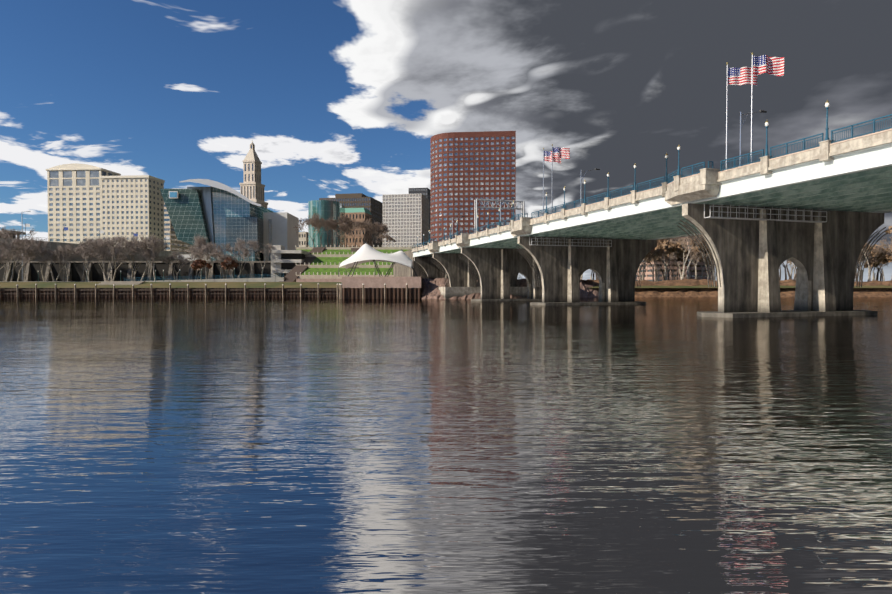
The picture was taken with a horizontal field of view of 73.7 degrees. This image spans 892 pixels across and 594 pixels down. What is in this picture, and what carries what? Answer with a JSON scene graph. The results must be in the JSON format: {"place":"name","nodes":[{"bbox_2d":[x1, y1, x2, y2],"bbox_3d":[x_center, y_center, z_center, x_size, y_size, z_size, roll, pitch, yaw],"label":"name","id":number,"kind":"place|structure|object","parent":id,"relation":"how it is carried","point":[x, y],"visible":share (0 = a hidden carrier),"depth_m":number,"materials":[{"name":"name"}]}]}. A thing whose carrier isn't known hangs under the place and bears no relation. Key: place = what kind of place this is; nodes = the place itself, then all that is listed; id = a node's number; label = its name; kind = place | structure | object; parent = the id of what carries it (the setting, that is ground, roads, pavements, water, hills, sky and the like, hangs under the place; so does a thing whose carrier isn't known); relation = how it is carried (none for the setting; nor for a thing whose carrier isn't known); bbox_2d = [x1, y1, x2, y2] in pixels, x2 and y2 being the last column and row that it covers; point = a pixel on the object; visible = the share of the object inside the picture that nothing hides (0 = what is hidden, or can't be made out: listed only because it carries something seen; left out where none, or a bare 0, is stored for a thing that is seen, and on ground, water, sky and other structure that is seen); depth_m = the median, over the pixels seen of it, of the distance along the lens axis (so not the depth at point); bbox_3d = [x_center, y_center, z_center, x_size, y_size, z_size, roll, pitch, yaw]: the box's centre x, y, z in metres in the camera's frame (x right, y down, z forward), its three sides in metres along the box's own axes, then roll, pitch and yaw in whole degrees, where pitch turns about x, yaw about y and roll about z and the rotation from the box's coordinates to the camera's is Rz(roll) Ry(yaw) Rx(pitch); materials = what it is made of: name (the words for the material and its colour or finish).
{"place":"outdoors","nodes":[
{"label":"outdoors","id":0,"kind":"place"},
{"bbox_2d":[0,274,285,284],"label":"promenade","id":1,"kind":"structure","parent":0,"point":[251,279],"depth_m":197.92,"materials":[{"name":"concrete"}]},
{"bbox_2d":[0,297,891,593],"bbox_3d":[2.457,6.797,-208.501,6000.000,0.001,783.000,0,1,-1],"label":"river water","id":2,"kind":"structure","parent":0,"point":[296,445],"depth_m":11.89,"materials":[{"name":"blue liquid"}]},
{"bbox_2d":[0,283,420,298],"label":"retaining wall","id":3,"kind":"structure","parent":2,"relation":"in","point":[340,292],"depth_m":180.91,"materials":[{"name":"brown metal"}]},
{"bbox_2d":[413,257,479,279],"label":"bridge pier","id":4,"kind":"structure","parent":2,"relation":"in","point":[432,271],"depth_m":174.32,"materials":[{"name":"concrete"}]},
{"bbox_2d":[393,250,526,298],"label":"bridge abutment","id":5,"kind":"object","parent":2,"relation":"in","point":[399,270],"visible":0.19,"depth_m":158.98,"materials":[{"name":"concrete"}]},
{"bbox_2d":[431,253,521,286],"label":"bridge pier","id":6,"kind":"structure","parent":2,"relation":"in","point":[458,271],"depth_m":155.85,"materials":[{"name":"concrete"}]},
{"bbox_2d":[459,248,541,300],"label":"bridge pier","id":7,"kind":"structure","parent":2,"relation":"in","point":[498,269],"depth_m":134.32,"materials":[{"name":"concrete"}]},
{"bbox_2d":[515,236,659,305],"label":"bridge pier","id":8,"kind":"structure","parent":2,"relation":"in","point":[614,268],"depth_m":106.39,"materials":[{"name":"concrete"}]},
{"bbox_2d":[529,203,887,317],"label":"bridge pier","id":9,"kind":"structure","parent":2,"relation":"in","point":[752,249],"depth_m":65.01,"materials":[{"name":"concrete"}]},
{"bbox_2d":[411,53,891,256],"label":"bridge","id":10,"kind":"structure","parent":9,"relation":"on","point":[852,174],"depth_m":60.30,"materials":[{"name":"paint"}]},
{"bbox_2d":[0,282,891,287],"bbox_3d":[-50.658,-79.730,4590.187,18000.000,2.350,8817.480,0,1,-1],"label":"terrain","id":11,"kind":"structure","parent":0,"point":[175,285],"depth_m":185.87,"materials":[{"name":"green soil"}]},
{"bbox_2d":[0,229,28,260],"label":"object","id":12,"kind":"structure","parent":11,"relation":"on","point":[14,237],"depth_m":237.24,"materials":[{"name":"grey stone"}]},
{"bbox_2d":[22,211,29,279],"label":"pole","id":13,"kind":"object","parent":11,"relation":"on","point":[22,255],"visible":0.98,"depth_m":211.90,"materials":[{"name":"silver metal"}]},
{"bbox_2d":[46,163,164,249],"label":"hotel building","id":14,"kind":"structure","parent":11,"relation":"on","point":[86,201],"depth_m":301.26,"materials":[{"name":"beige concrete"}]},
{"bbox_2d":[0,238,270,280],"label":"highway wall","id":15,"kind":"structure","parent":11,"relation":"on","point":[74,269],"depth_m":220.44,"materials":[{"name":"concrete"}]},
{"bbox_2d":[15,223,188,250],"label":"ramp furniture","id":16,"kind":"object","parent":15,"relation":"on","point":[66,228],"visible":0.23,"depth_m":243.45,"materials":[{"name":"grey metal"}]},
{"bbox_2d":[0,226,274,280],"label":"riverside trees","id":17,"kind":"object","parent":11,"relation":"on","point":[133,246],"visible":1,"depth_m":205.29,"materials":[{"name":"brown plant"}]},
{"bbox_2d":[38,267,262,281],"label":"pillars","id":18,"kind":"structure","parent":11,"relation":"on","point":[179,269],"depth_m":196.24,"materials":[{"name":"black"}]},
{"bbox_2d":[164,203,194,252],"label":"building","id":19,"kind":"structure","parent":11,"relation":"on","point":[175,242],"depth_m":386.48,"materials":[{"name":"beige"}]},
{"bbox_2d":[160,179,298,269],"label":"science center","id":20,"kind":"structure","parent":11,"relation":"on","point":[218,213],"depth_m":262.12,"materials":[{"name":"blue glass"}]},
{"bbox_2d":[239,142,267,208],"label":"tower","id":21,"kind":"structure","parent":11,"relation":"on","point":[251,187],"depth_m":481.06,"materials":[{"name":"stone"}]},
{"bbox_2d":[271,245,308,277],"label":"building","id":22,"kind":"structure","parent":11,"relation":"on","point":[282,259],"depth_m":213.56,"materials":[{"name":"white concrete"}]},
{"bbox_2d":[299,232,307,246],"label":"building","id":23,"kind":"structure","parent":11,"relation":"on","point":[303,238],"depth_m":448.62,"materials":[{"name":"beige"}]},
{"bbox_2d":[308,200,344,246],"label":"teal glass tower","id":24,"kind":"structure","parent":11,"relation":"on","point":[324,209],"depth_m":340.20,"materials":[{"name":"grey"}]},
{"bbox_2d":[319,193,382,246],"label":"building","id":25,"kind":"structure","parent":11,"relation":"on","point":[373,206],"depth_m":424.19,"materials":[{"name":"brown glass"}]},
{"bbox_2d":[279,245,425,287],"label":"plaza terraces","id":26,"kind":"object","parent":11,"relation":"on","point":[320,264],"visible":0.52,"depth_m":207.65,"materials":[{"name":"plant"}]},
{"bbox_2d":[295,212,395,246],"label":"bare trees","id":27,"kind":"object","parent":26,"relation":"on","point":[346,224],"visible":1,"depth_m":244.58,"materials":[{"name":"brown plant"}]},
{"bbox_2d":[338,242,417,276],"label":"canopy tent","id":28,"kind":"object","parent":26,"relation":"on","point":[365,252],"visible":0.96,"depth_m":164.76,"materials":[{"name":"white fabric"}]},
{"bbox_2d":[345,208,371,246],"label":"building","id":29,"kind":"structure","parent":11,"relation":"on","point":[358,214],"depth_m":380.15,"materials":[{"name":"brown brick"}]},
{"bbox_2d":[382,194,428,246],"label":"striped office tower","id":30,"kind":"structure","parent":11,"relation":"on","point":[406,218],"depth_m":331.29,"materials":[{"name":"white concrete"}]},
{"bbox_2d":[409,188,430,238],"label":"dark tower","id":31,"kind":"structure","parent":11,"relation":"on","point":[425,192],"depth_m":395.12,"materials":[{"name":"grey"}]},
{"bbox_2d":[430,131,515,240],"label":"red brick tower","id":32,"kind":"structure","parent":11,"relation":"on","point":[467,169],"depth_m":291.49,"materials":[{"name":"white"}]},
{"bbox_2d":[636,237,686,281],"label":"office","id":33,"kind":"structure","parent":11,"relation":"on","point":[648,275],"depth_m":303.76,"materials":[{"name":"beige"}]},
{"bbox_2d":[687,238,714,279],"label":"office","id":34,"kind":"structure","parent":11,"relation":"on","point":[699,269],"depth_m":332.68,"materials":[{"name":"beige"}]},
{"bbox_2d":[580,226,891,281],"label":"trees","id":35,"kind":"object","parent":11,"relation":"on","point":[880,255],"visible":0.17,"depth_m":223.83,"materials":[{"name":"brown plant"}]},
{"bbox_2d":[0,0,891,281],"label":"sky","id":36,"kind":"structure","parent":0,"point":[332,97],"materials":[{"name":"blue"}]},
{"bbox_2d":[421,278,891,298],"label":"bank slope","id":37,"kind":"structure","parent":0,"point":[430,289],"depth_m":183.68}
]}

